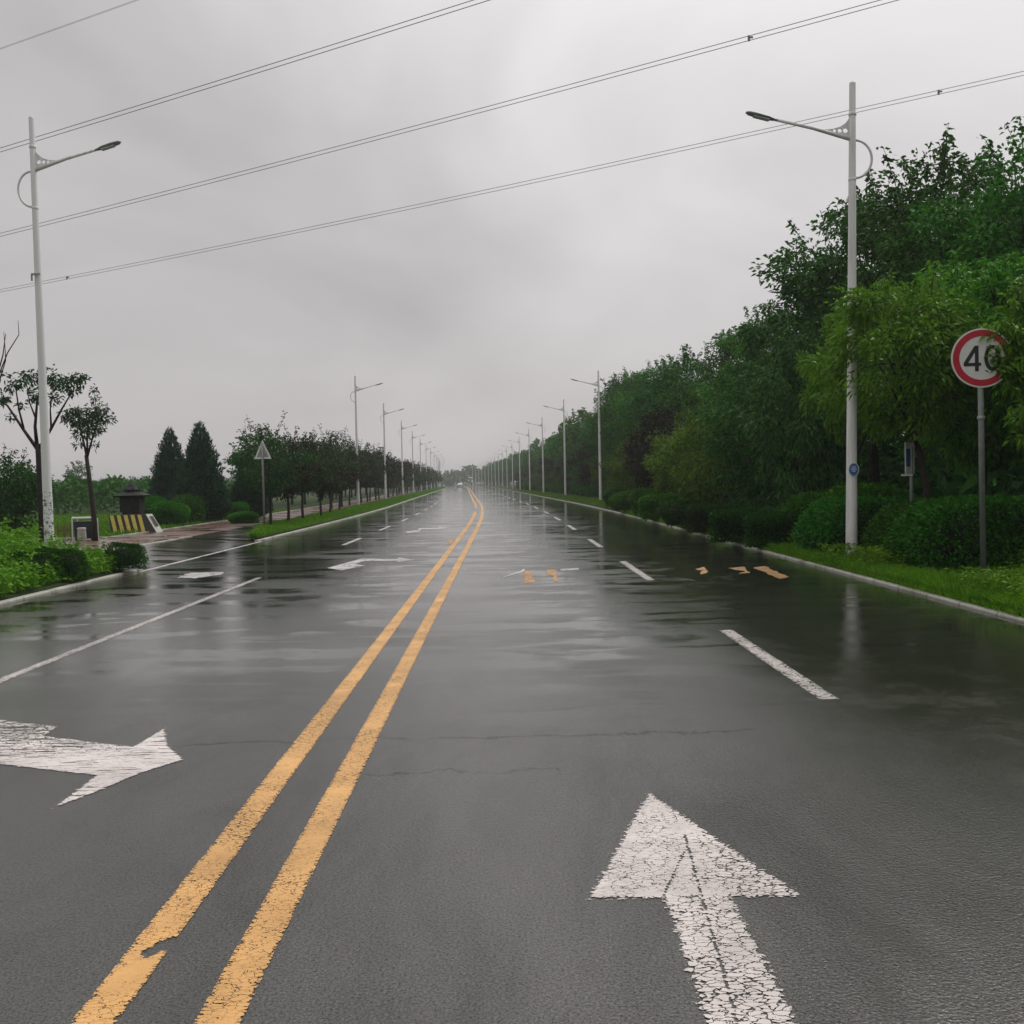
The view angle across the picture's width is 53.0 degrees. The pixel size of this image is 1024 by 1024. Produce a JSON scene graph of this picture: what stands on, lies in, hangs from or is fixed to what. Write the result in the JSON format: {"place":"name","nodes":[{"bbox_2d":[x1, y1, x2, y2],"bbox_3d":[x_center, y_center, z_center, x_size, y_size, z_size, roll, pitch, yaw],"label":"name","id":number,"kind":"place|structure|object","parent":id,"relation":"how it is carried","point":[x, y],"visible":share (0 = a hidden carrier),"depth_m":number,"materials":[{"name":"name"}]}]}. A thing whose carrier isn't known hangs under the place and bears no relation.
{"place":"outdoors","nodes":[
{"label":"outdoors","id":0,"kind":"place"},
{"bbox_2d":[112,525,314,570],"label":"driveway","id":1,"kind":"structure","parent":0,"point":[165,553],"depth_m":28.57,"materials":[{"name":"grey asphalt"}]},
{"bbox_2d":[0,485,445,599],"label":"verge","id":2,"kind":"structure","parent":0,"point":[311,500],"depth_m":81.59,"materials":[{"name":"plant"}]},
{"bbox_2d":[0,324,18,408],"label":"bare tree","id":3,"kind":"object","parent":2,"relation":"on","point":[3,401],"visible":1,"depth_m":23.90,"materials":[{"name":"brown plant"}]},
{"bbox_2d":[0,443,57,533],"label":"broad tree","id":4,"kind":"object","parent":2,"relation":"on","point":[24,481],"visible":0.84,"depth_m":34.37,"materials":[{"name":"green plant"}]},
{"bbox_2d":[6,550,67,582],"bbox_3d":[-8.367,0.966,17.978,0.806,0.628,0.895,0,2,38],"label":"shrub","id":5,"kind":"object","parent":2,"relation":"on","point":[40,558],"visible":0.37,"depth_m":17.85,"materials":[{"name":"green plant"}]},
{"bbox_2d":[0,364,92,546],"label":"open tree","id":6,"kind":"object","parent":2,"relation":"on","point":[36,445],"visible":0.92,"depth_m":25.93,"materials":[{"name":"green plant"}]},
{"bbox_2d":[32,546,91,581],"bbox_3d":[-8.108,0.929,18.448,0.985,0.667,0.806,-2,2,-17],"label":"shrub","id":7,"kind":"object","parent":2,"relation":"on","point":[74,558],"visible":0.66,"depth_m":18.28,"materials":[{"name":"green plant"}]},
{"bbox_2d":[0,515,124,595],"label":"weeds","id":8,"kind":"object","parent":2,"relation":"on","point":[17,572],"visible":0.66,"depth_m":18.34,"materials":[{"name":"green plant"}]},
{"bbox_2d":[17,116,120,546],"bbox_3d":[-9.264,-3.618,21.811,2.231,9.505,0.292,-2,2,0],"label":"street lamp","id":9,"kind":"object","parent":2,"relation":"on","point":[35,168],"visible":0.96,"depth_m":21.74,"materials":[{"name":"white metal"}]},
{"bbox_2d":[63,460,96,481],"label":"tree","id":10,"kind":"object","parent":2,"relation":"on","point":[81,469],"visible":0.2,"depth_m":119.37,"materials":[{"name":"green plant"}]},
{"bbox_2d":[71,516,98,539],"bbox_3d":[-13.261,0.528,31.871,0.662,0.810,0.505,-1,2,-3],"label":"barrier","id":11,"kind":"object","parent":2,"relation":"on","point":[80,524],"visible":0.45,"depth_m":31.67,"materials":[{"name":"grey plastic"}]},
{"bbox_2d":[56,383,117,540],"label":"umbrella tree","id":12,"kind":"object","parent":2,"relation":"on","point":[94,415],"visible":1,"depth_m":30.92,"materials":[{"name":"green plant"}]},
{"bbox_2d":[104,541,149,571],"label":"shrub","id":13,"kind":"object","parent":2,"relation":"on","point":[131,555],"visible":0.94,"depth_m":20.37,"materials":[{"name":"green plant"}]},
{"bbox_2d":[113,482,149,514],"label":"stone pillar","id":14,"kind":"structure","parent":2,"relation":"on","point":[131,497],"depth_m":38.28,"materials":[{"name":"grey stone"}]},
{"bbox_2d":[109,514,162,532],"bbox_3d":[-13.334,0.459,36.440,1.841,0.760,0.565,-1,2,-8],"label":"traffic barrier","id":15,"kind":"object","parent":2,"relation":"on","point":[145,522],"visible":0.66,"depth_m":36.26,"materials":[{"name":"black paint"}]},
{"bbox_2d":[0,509,283,537],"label":"grass","id":16,"kind":"structure","parent":2,"relation":"on","point":[103,523],"depth_m":43.30,"materials":[{"name":"green plant"}]},
{"bbox_2d":[145,426,183,500],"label":"juniper tree","id":17,"kind":"object","parent":2,"relation":"on","point":[167,466],"visible":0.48,"depth_m":49.48,"materials":[{"name":"green plant"}]},
{"bbox_2d":[145,501,190,524],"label":"shrub","id":18,"kind":"object","parent":2,"relation":"on","point":[164,514],"visible":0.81,"depth_m":41.53,"materials":[{"name":"green plant"}]},
{"bbox_2d":[171,493,207,522],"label":"shrub","id":19,"kind":"object","parent":2,"relation":"on","point":[197,512],"visible":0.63,"depth_m":44.39,"materials":[{"name":"green plant"}]},
{"bbox_2d":[13,495,384,539],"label":"kerb","id":20,"kind":"structure","parent":2,"relation":"on","point":[123,536],"depth_m":34.70,"materials":[{"name":"concrete"}]},
{"bbox_2d":[168,421,237,522],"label":"juniper tree","id":21,"kind":"object","parent":2,"relation":"on","point":[201,475],"visible":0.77,"depth_m":45.52,"materials":[{"name":"green plant"}]},
{"bbox_2d":[227,511,259,523],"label":"shrub","id":22,"kind":"object","parent":2,"relation":"on","point":[241,517],"visible":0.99,"depth_m":43.05,"materials":[{"name":"green plant"}]},
{"bbox_2d":[228,458,272,516],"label":"juniper tree","id":23,"kind":"object","parent":2,"relation":"on","point":[242,493],"visible":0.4,"depth_m":49.50,"materials":[{"name":"green plant"}]},
{"bbox_2d":[222,433,281,475],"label":"roadside tree","id":24,"kind":"object","parent":2,"relation":"on","point":[231,461],"visible":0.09,"depth_m":72.90,"materials":[{"name":"green plant"}]},
{"bbox_2d":[255,440,270,524],"bbox_3d":[-9.252,-0.994,38.174,0.635,3.371,0.099,-1,2,0],"label":"warning sign","id":25,"kind":"object","parent":2,"relation":"on","point":[261,454],"visible":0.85,"depth_m":38.16,"materials":[{"name":"grey metal"}]},
{"bbox_2d":[227,410,317,524],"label":"plum tree","id":26,"kind":"object","parent":2,"relation":"on","point":[274,486],"visible":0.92,"depth_m":39.54,"materials":[{"name":"green plant"}]},
{"bbox_2d":[247,426,327,520],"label":"plum tree","id":27,"kind":"object","parent":2,"relation":"on","point":[287,492],"visible":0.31,"depth_m":42.27,"materials":[{"name":"green plant"}]},
{"bbox_2d":[261,426,340,518],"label":"plum tree","id":28,"kind":"object","parent":2,"relation":"on","point":[309,487],"visible":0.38,"depth_m":46.26,"materials":[{"name":"green plant"}]},
{"bbox_2d":[306,440,355,514],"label":"plum tree","id":29,"kind":"object","parent":2,"relation":"on","point":[325,487],"visible":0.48,"depth_m":49.87,"materials":[{"name":"green plant"}]},
{"bbox_2d":[309,423,357,507],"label":"plum tree","id":30,"kind":"object","parent":2,"relation":"on","point":[330,441],"visible":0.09,"depth_m":66.86,"materials":[{"name":"green plant"}]},
{"bbox_2d":[313,433,360,512],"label":"plum tree","id":31,"kind":"object","parent":2,"relation":"on","point":[351,464],"visible":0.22,"depth_m":54.44,"materials":[{"name":"green plant"}]},
{"bbox_2d":[322,443,367,509],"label":"plum tree","id":32,"kind":"object","parent":2,"relation":"on","point":[350,456],"visible":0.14,"depth_m":59.73,"materials":[{"name":"green plant"}]},
{"bbox_2d":[342,438,373,504],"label":"plum tree","id":33,"kind":"object","parent":2,"relation":"on","point":[366,472],"visible":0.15,"depth_m":76.72,"materials":[{"name":"green plant"}]},
{"bbox_2d":[350,447,378,490],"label":"plum tree","id":34,"kind":"object","parent":2,"relation":"on","point":[372,467],"visible":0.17,"depth_m":81.28,"materials":[{"name":"green plant"}]},
{"bbox_2d":[342,436,387,502],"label":"plum tree","id":35,"kind":"object","parent":2,"relation":"on","point":[379,464],"visible":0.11,"depth_m":85.38,"materials":[{"name":"green plant"}]},
{"bbox_2d":[350,376,381,504],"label":"street lamp","id":36,"kind":"object","parent":2,"relation":"on","point":[356,438],"visible":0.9,"depth_m":72.77,"materials":[{"name":"grey metal"}]},
{"bbox_2d":[362,447,395,499],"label":"plum tree","id":37,"kind":"object","parent":2,"relation":"on","point":[389,473],"visible":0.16,"depth_m":100.26,"materials":[{"name":"green plant"}]},
{"bbox_2d":[34,489,427,549],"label":"path","id":38,"kind":"structure","parent":0,"point":[196,530],"depth_m":37.56,"materials":[{"name":"grey concrete"}]},
{"bbox_2d":[1,0,489,151],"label":"power line","id":39,"kind":"object","parent":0,"point":[254,73],"visible":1,"depth_m":45.17,"materials":[{"name":"metal"}]},
{"bbox_2d":[243,495,417,537],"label":"grass","id":40,"kind":"structure","parent":0,"point":[261,529],"depth_m":46.23,"materials":[{"name":"green plant"}]},
{"bbox_2d":[0,0,897,236],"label":"power line","id":41,"kind":"object","parent":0,"point":[749,36],"visible":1,"depth_m":50.28,"materials":[{"name":"metal"}]},
{"bbox_2d":[0,485,1023,1023],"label":"road","id":42,"kind":"structure","parent":0,"point":[466,755],"depth_m":5.72,"materials":[{"name":"grey asphalt"}]},
{"bbox_2d":[0,71,1023,291],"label":"power line","id":43,"kind":"object","parent":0,"point":[938,93],"visible":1,"depth_m":61.78,"materials":[{"name":"metal"}]},
{"bbox_2d":[0,481,1023,616],"bbox_3d":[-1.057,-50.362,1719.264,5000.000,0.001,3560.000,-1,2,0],"label":"ground","id":44,"kind":"structure","parent":0,"point":[373,510],"depth_m":22.00,"materials":[{"name":"grey concrete"}]},
{"bbox_2d":[0,570,136,605],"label":"kerb","id":45,"kind":"structure","parent":44,"relation":"on","point":[36,594],"depth_m":17.53,"materials":[{"name":"concrete"}]},
{"bbox_2d":[0,473,296,514],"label":"undergrowth","id":46,"kind":"object","parent":44,"relation":"on","point":[71,491],"visible":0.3,"depth_m":63.77,"materials":[{"name":"green plant"}]},
{"bbox_2d":[52,463,515,485],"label":"woods","id":47,"kind":"object","parent":44,"relation":"on","point":[452,477],"visible":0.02,"depth_m":533.29,"materials":[{"name":"green plant"}]},
{"bbox_2d":[254,486,445,541],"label":"kerb","id":48,"kind":"structure","parent":44,"relation":"on","point":[270,537],"depth_m":42.89,"materials":[{"name":"concrete"}]},
{"bbox_2d":[474,485,1023,622],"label":"kerb","id":49,"kind":"structure","parent":44,"relation":"on","point":[972,606],"depth_m":15.77,"materials":[{"name":"concrete"}]},
{"bbox_2d":[667,428,1023,507],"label":"undergrowth","id":50,"kind":"object","parent":44,"relation":"on","point":[892,465],"visible":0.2,"depth_m":27.87,"materials":[{"name":"green plant"}]},
{"bbox_2d":[0,0,1023,482],"label":"sky","id":51,"kind":"structure","parent":0,"point":[473,316],"materials":[{"name":"grey"}]},
{"bbox_2d":[516,490,630,510],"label":"grass","id":52,"kind":"structure","parent":0,"point":[590,500],"depth_m":84.54,"materials":[{"name":"green plant"}]},
{"bbox_2d":[464,483,1019,613],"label":"verge","id":53,"kind":"structure","parent":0,"point":[506,488],"depth_m":85.69,"materials":[{"name":"green plant"}]},
{"bbox_2d":[541,427,566,473],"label":"roadside tree","id":54,"kind":"object","parent":53,"relation":"on","point":[554,446],"visible":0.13,"depth_m":134.85,"materials":[{"name":"green plant"}]},
{"bbox_2d":[549,407,592,470],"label":"roadside tree","id":55,"kind":"object","parent":53,"relation":"on","point":[567,428],"visible":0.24,"depth_m":114.21,"materials":[{"name":"green plant"}]},
{"bbox_2d":[563,410,597,484],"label":"roadside tree","id":56,"kind":"object","parent":53,"relation":"on","point":[569,453],"visible":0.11,"depth_m":110.44,"materials":[{"name":"green plant"}]},
{"bbox_2d":[566,445,594,486],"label":"roadside tree","id":57,"kind":"object","parent":53,"relation":"on","point":[581,481],"visible":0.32,"depth_m":104.50,"materials":[{"name":"green plant"}]},
{"bbox_2d":[567,435,605,486],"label":"roadside tree","id":58,"kind":"object","parent":53,"relation":"on","point":[585,471],"visible":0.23,"depth_m":97.21,"materials":[{"name":"green plant"}]},
{"bbox_2d":[571,370,603,499],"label":"street lamp","id":59,"kind":"object","parent":53,"relation":"on","point":[600,473],"visible":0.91,"depth_m":72.81,"materials":[{"name":"grey metal"}]},
{"bbox_2d":[577,420,616,474],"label":"roadside tree","id":60,"kind":"object","parent":53,"relation":"on","point":[588,444],"visible":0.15,"depth_m":95.58,"materials":[{"name":"green plant"}]},
{"bbox_2d":[587,445,608,488],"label":"roadside tree","id":61,"kind":"object","parent":53,"relation":"on","point":[595,472],"visible":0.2,"depth_m":90.63,"materials":[{"name":"green plant"}]},
{"bbox_2d":[596,441,626,487],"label":"roadside tree","id":62,"kind":"object","parent":53,"relation":"on","point":[607,473],"visible":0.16,"depth_m":83.18,"materials":[{"name":"green plant"}]},
{"bbox_2d":[602,486,627,505],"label":"shrub","id":63,"kind":"object","parent":53,"relation":"on","point":[608,492],"visible":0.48,"depth_m":56.91,"materials":[{"name":"green plant"}]},
{"bbox_2d":[608,490,632,511],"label":"shrub","id":64,"kind":"object","parent":53,"relation":"on","point":[618,501],"visible":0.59,"depth_m":48.49,"materials":[{"name":"green plant"}]},
{"bbox_2d":[590,375,662,454],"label":"roadside tree","id":65,"kind":"object","parent":53,"relation":"on","point":[610,436],"visible":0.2,"depth_m":73.06,"materials":[{"name":"green plant"}]},
{"bbox_2d":[598,425,654,490],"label":"olive tree","id":66,"kind":"object","parent":53,"relation":"on","point":[621,478],"visible":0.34,"depth_m":62.71,"materials":[{"name":"green plant"}]},
{"bbox_2d":[592,367,677,459],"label":"roadside tree","id":67,"kind":"object","parent":53,"relation":"on","point":[613,382],"visible":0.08,"depth_m":80.94,"materials":[{"name":"green plant"}]},
{"bbox_2d":[627,487,662,513],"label":"shrub","id":68,"kind":"object","parent":53,"relation":"on","point":[636,494],"visible":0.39,"depth_m":44.30,"materials":[{"name":"green plant"}]},
{"bbox_2d":[604,357,689,442],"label":"roadside tree","id":69,"kind":"object","parent":53,"relation":"on","point":[623,403],"visible":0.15,"depth_m":63.42,"materials":[{"name":"green plant"}]},
{"bbox_2d":[621,418,674,492],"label":"plum tree","id":70,"kind":"object","parent":53,"relation":"on","point":[649,480],"visible":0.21,"depth_m":54.77,"materials":[{"name":"green plant"}]},
{"bbox_2d":[637,493,683,520],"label":"shrub","id":71,"kind":"object","parent":53,"relation":"on","point":[647,505],"visible":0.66,"depth_m":38.77,"materials":[{"name":"green plant"}]},
{"bbox_2d":[620,393,702,492],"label":"plum tree","id":72,"kind":"object","parent":53,"relation":"on","point":[664,415],"visible":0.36,"depth_m":49.71,"materials":[{"name":"green plant"}]},
{"bbox_2d":[626,350,725,460],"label":"roadside tree","id":73,"kind":"object","parent":53,"relation":"on","point":[657,380],"visible":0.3,"depth_m":55.51,"materials":[{"name":"green plant"}]},
{"bbox_2d":[641,410,723,499],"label":"olive tree","id":74,"kind":"object","parent":53,"relation":"on","point":[662,475],"visible":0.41,"depth_m":42.54,"materials":[{"name":"green plant"}]},
{"bbox_2d":[657,498,708,526],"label":"shrub","id":75,"kind":"object","parent":53,"relation":"on","point":[676,515],"visible":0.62,"depth_m":32.46,"materials":[{"name":"green plant"}]},
{"bbox_2d":[652,389,754,502],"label":"olive tree","id":76,"kind":"object","parent":53,"relation":"on","point":[697,481],"visible":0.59,"depth_m":37.18,"materials":[{"name":"green plant"}]},
{"bbox_2d":[656,328,752,502],"bbox_3d":[10.292,-4.320,48.357,6.076,8.771,6.503,-2,2,-12],"label":"roadside tree","id":77,"kind":"object","parent":53,"relation":"on","point":[726,354],"visible":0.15,"depth_m":48.82,"materials":[{"name":"green plant"}]},
{"bbox_2d":[685,502,740,533],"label":"hedge","id":78,"kind":"object","parent":53,"relation":"on","point":[697,521],"visible":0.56,"depth_m":29.52,"materials":[{"name":"green plant"}]},
{"bbox_2d":[707,506,782,542],"bbox_3d":[6.141,0.296,26.222,1.055,0.899,3.546,0,2,38],"label":"hedge","id":79,"kind":"object","parent":53,"relation":"on","point":[729,526],"visible":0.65,"depth_m":25.09,"materials":[{"name":"green plant"}]},
{"bbox_2d":[690,354,813,507],"bbox_3d":[8.255,-2.322,34.065,4.177,5.744,3.894,0,2,43],"label":"drooping tree","id":80,"kind":"object","parent":53,"relation":"on","point":[739,454],"visible":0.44,"depth_m":33.66,"materials":[{"name":"green plant"}]},
{"bbox_2d":[687,301,821,505],"bbox_3d":[10.385,-4.286,42.578,7.325,9.057,6.464,-2,2,-28],"label":"roadside tree","id":81,"kind":"object","parent":53,"relation":"on","point":[712,391],"visible":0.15,"depth_m":42.20,"materials":[{"name":"green plant"}]},
{"bbox_2d":[742,511,800,547],"bbox_3d":[6.402,0.380,23.769,2.659,0.864,1.054,-3,2,-43],"label":"hedge","id":82,"kind":"object","parent":53,"relation":"on","point":[768,527],"visible":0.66,"depth_m":23.03,"materials":[{"name":"green plant"}]},
{"bbox_2d":[717,316,873,505],"bbox_3d":[7.832,-2.457,28.901,4.682,6.376,4.352,0,2,36],"label":"drooping tree","id":83,"kind":"object","parent":53,"relation":"on","point":[813,474],"visible":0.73,"depth_m":28.52,"materials":[{"name":"green plant"}]},
{"bbox_2d":[737,273,862,490],"bbox_3d":[11.107,-4.216,36.933,5.879,9.237,7.557,-1,2,14],"label":"roadside tree","id":84,"kind":"object","parent":53,"relation":"on","point":[756,354],"visible":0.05,"depth_m":37.04,"materials":[{"name":"green plant"}]},
{"bbox_2d":[780,490,824,535],"bbox_3d":[7.101,0.100,23.826,1.917,1.248,2.228,0,2,33],"label":"shrub","id":85,"kind":"object","parent":53,"relation":"on","point":[799,502],"visible":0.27,"depth_m":23.60,"materials":[{"name":"green plant"}]},
{"bbox_2d":[746,81,872,555],"bbox_3d":[5.520,-3.504,19.043,2.349,8.816,0.292,0,2,0],"label":"street lamp","id":86,"kind":"object","parent":53,"relation":"on","point":[852,466],"visible":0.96,"depth_m":18.96,"materials":[{"name":"grey metal"}]},
{"bbox_2d":[794,291,901,483],"bbox_3d":[7.662,-2.128,23.444,2.513,6.038,2.540,0,2,29],"label":"peach tree","id":87,"kind":"object","parent":53,"relation":"on","point":[835,423],"visible":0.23,"depth_m":23.59,"materials":[{"name":"green plant"}]},
{"bbox_2d":[790,495,923,553],"bbox_3d":[7.285,0.275,20.620,3.166,1.253,1.802,-2,2,-17],"label":"hedge","id":88,"kind":"object","parent":53,"relation":"on","point":[827,525],"visible":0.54,"depth_m":20.08,"materials":[{"name":"green plant"}]},
{"bbox_2d":[733,184,999,483],"bbox_3d":[11.422,-4.806,32.004,7.447,10.750,7.970,0,2,31],"label":"roadside tree","id":89,"kind":"object","parent":53,"relation":"on","point":[789,285],"visible":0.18,"depth_m":30.71,"materials":[{"name":"green plant"}]},
{"bbox_2d":[711,523,1023,602],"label":"weeds","id":90,"kind":"object","parent":53,"relation":"on","point":[1015,580],"visible":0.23,"depth_m":13.95,"materials":[{"name":"green plant"}]},
{"bbox_2d":[819,481,916,509],"bbox_3d":[7.742,0.088,22.246,2.105,1.508,1.912,-1,2,0],"label":"shrub","id":91,"kind":"object","parent":53,"relation":"on","point":[878,489],"visible":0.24,"depth_m":21.80,"materials":[{"name":"green plant"}]},
{"bbox_2d":[798,260,1014,499],"bbox_3d":[7.628,-1.832,19.308,3.807,5.700,4.363,-1,2,0],"label":"leaning tree","id":92,"kind":"object","parent":53,"relation":"on","point":[930,403],"visible":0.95,"depth_m":18.59,"materials":[{"name":"green plant"}]},
{"bbox_2d":[792,123,1023,476],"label":"roadside tree","id":93,"kind":"object","parent":53,"relation":"on","point":[884,207],"visible":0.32,"depth_m":26.36,"materials":[{"name":"green plant"}]},
{"bbox_2d":[901,442,914,500],"bbox_3d":[7.550,-0.208,19.485,0.409,2.228,0.146,-2,2,-31],"label":"road sign","id":94,"kind":"object","parent":53,"relation":"on","point":[909,459],"visible":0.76,"depth_m":19.45,"materials":[{"name":"grey metal"}]},
{"bbox_2d":[860,499,1014,561],"bbox_3d":[7.952,0.347,18.693,2.968,1.190,1.638,-2,2,-11],"label":"hedge","id":95,"kind":"object","parent":53,"relation":"on","point":[878,530],"visible":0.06,"depth_m":18.66,"materials":[{"name":"green plant"}]},
{"bbox_2d":[859,246,1023,495],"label":"peach tree","id":96,"kind":"object","parent":53,"relation":"on","point":[960,429],"visible":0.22,"depth_m":20.33,"materials":[{"name":"green plant"}]},
{"bbox_2d":[870,116,1023,331],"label":"roadside tree","id":97,"kind":"object","parent":53,"relation":"on","point":[991,232],"visible":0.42,"depth_m":23.37,"materials":[{"name":"green plant"}]},
{"bbox_2d":[881,493,1023,572],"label":"hedge","id":98,"kind":"object","parent":53,"relation":"on","point":[926,531],"visible":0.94,"depth_m":16.57,"materials":[{"name":"green plant"}]},
{"bbox_2d":[936,250,1023,468],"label":"peach tree","id":99,"kind":"object","parent":53,"relation":"on","point":[992,417],"visible":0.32,"depth_m":19.20,"materials":[{"name":"green plant"}]},
{"bbox_2d":[951,328,1012,571],"bbox_3d":[7.299,-0.910,15.941,0.915,3.857,0.133,-1,2,6],"label":"speed limit sign","id":100,"kind":"object","parent":53,"relation":"on","point":[970,362],"visible":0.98,"depth_m":15.86,"materials":[{"name":"grey metal"}]},
{"bbox_2d":[977,275,1023,451],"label":"peach tree","id":101,"kind":"object","parent":53,"relation":"on","point":[1012,332],"visible":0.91,"depth_m":15.92,"materials":[{"name":"green plant"}]},
{"bbox_2d":[625,510,1023,617],"bbox_3d":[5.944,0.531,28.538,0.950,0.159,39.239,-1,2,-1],"label":"grass","id":102,"kind":"structure","parent":0,"point":[886,566],"depth_m":15.54,"materials":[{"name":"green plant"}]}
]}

